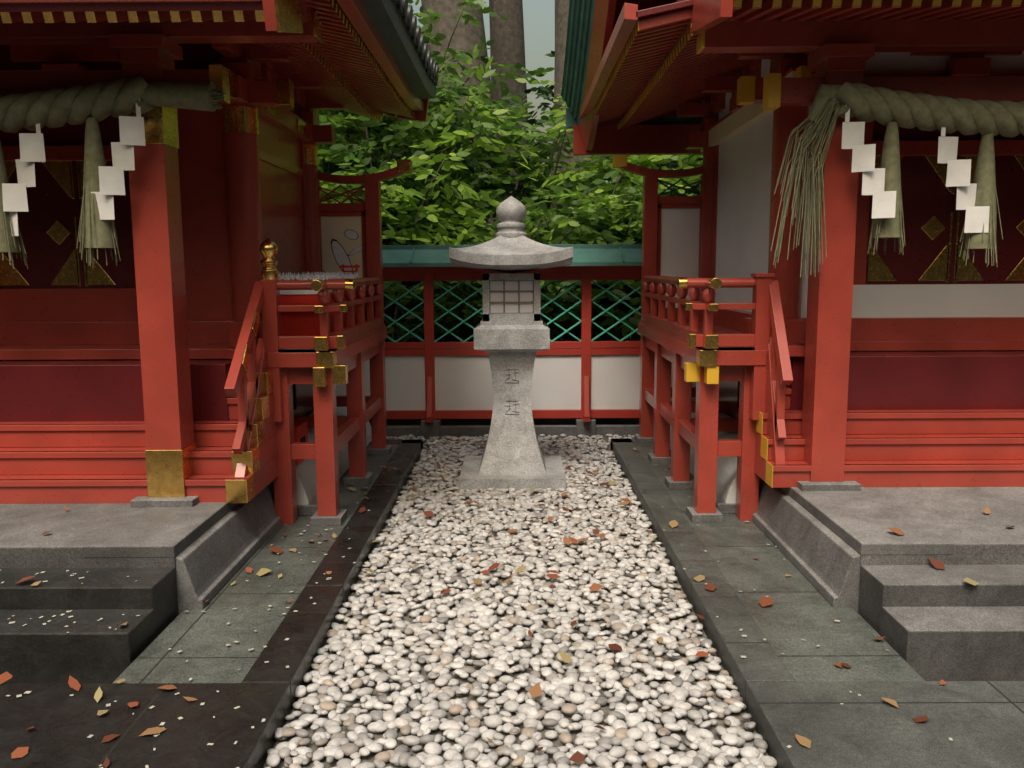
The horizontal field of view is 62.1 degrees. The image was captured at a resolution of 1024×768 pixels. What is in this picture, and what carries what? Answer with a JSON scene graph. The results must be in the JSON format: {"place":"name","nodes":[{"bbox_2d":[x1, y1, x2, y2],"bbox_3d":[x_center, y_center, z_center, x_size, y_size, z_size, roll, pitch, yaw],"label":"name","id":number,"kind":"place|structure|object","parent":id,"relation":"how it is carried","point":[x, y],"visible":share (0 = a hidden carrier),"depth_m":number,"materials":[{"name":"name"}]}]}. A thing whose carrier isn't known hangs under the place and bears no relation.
{"place":"outdoors","nodes":[
{"label":"outdoors","id":0,"kind":"place"},
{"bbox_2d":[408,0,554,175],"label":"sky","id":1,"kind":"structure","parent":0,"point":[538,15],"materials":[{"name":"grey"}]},
{"bbox_2d":[0,398,1023,767],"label":"ground","id":2,"kind":"structure","parent":0,"point":[856,568],"depth_m":3.32,"materials":[{"name":"stone"}]},
{"bbox_2d":[0,0,438,525],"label":"shrine","id":3,"kind":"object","parent":2,"relation":"on","point":[164,362],"visible":0.98,"depth_m":4.66,"materials":[{"name":"wood"}]},
{"bbox_2d":[0,74,225,268],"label":"shimenawa rope","id":4,"kind":"object","parent":3,"relation":"attached to","point":[92,105],"visible":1,"depth_m":3.84,"materials":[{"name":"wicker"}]},
{"bbox_2d":[261,264,365,464],"bbox_3d":[-1.270,-0.198,5.579,0.405,1.170,1.518,0,8,0],"label":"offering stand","id":5,"kind":"object","parent":2,"relation":"on","point":[300,323],"visible":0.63,"depth_m":4.86,"materials":[{"name":"wood"}]},
{"bbox_2d":[1,468,952,767],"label":"petal specks","id":6,"kind":"object","parent":2,"relation":"on","point":[287,638],"visible":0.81,"depth_m":3.19,"materials":[{"name":"plant"}]},
{"bbox_2d":[370,285,640,424],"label":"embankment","id":7,"kind":"structure","parent":2,"relation":"on","point":[574,331],"depth_m":8.26,"materials":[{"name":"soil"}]},
{"bbox_2d":[421,0,634,233],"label":"tree trunks","id":8,"kind":"object","parent":7,"relation":"on","point":[507,46],"visible":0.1,"depth_m":11.43,"materials":[{"name":"brown plant"}]},
{"bbox_2d":[0,443,1014,767],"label":"fallen leaves","id":9,"kind":"object","parent":2,"relation":"on","point":[534,691],"visible":0.84,"depth_m":3.48,"materials":[{"name":"orange plant"}]},
{"bbox_2d":[317,0,702,418],"bbox_3d":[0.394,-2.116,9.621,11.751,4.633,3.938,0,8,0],"label":"foliage","id":10,"kind":"object","parent":2,"relation":"on","point":[357,150],"visible":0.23,"depth_m":8.63,"materials":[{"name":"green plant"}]},
{"bbox_2d":[449,196,572,492],"bbox_3d":[0.000,-0.276,5.967,0.800,2.048,0.800,0,8,0],"label":"stone lantern","id":11,"kind":"object","parent":2,"relation":"on","point":[511,333],"visible":1,"depth_m":5.76,"materials":[{"name":"stone"}]},
{"bbox_2d":[319,31,702,341],"bbox_3d":[0.086,-6.749,11.466,19.499,13.337,8.834,0,8,0],"label":"dark leaf foliage","id":12,"kind":"object","parent":2,"relation":"on","point":[546,92],"depth_m":12.29,"materials":[{"name":"green plant"}]},
{"bbox_2d":[336,244,695,438],"bbox_3d":[-0.037,-0.347,7.569,9.930,1.760,0.546,0,8,0],"label":"lattice fence","id":13,"kind":"object","parent":2,"relation":"on","point":[585,381],"visible":0.21,"depth_m":7.58,"materials":[{"name":"wood"}]},
{"bbox_2d":[266,434,776,767],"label":"pebbles","id":14,"kind":"object","parent":2,"relation":"on","point":[622,621],"visible":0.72,"depth_m":3.36,"materials":[{"name":"white gravel"}]},
{"bbox_2d":[560,0,1023,522],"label":"shrine","id":15,"kind":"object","parent":2,"relation":"on","point":[852,365],"visible":0.97,"depth_m":4.74,"materials":[{"name":"wood"}]},
{"bbox_2d":[771,82,1023,276],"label":"shimenawa rope","id":16,"kind":"object","parent":15,"relation":"attached to","point":[892,111],"visible":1,"depth_m":4.08,"materials":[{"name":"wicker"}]}
]}

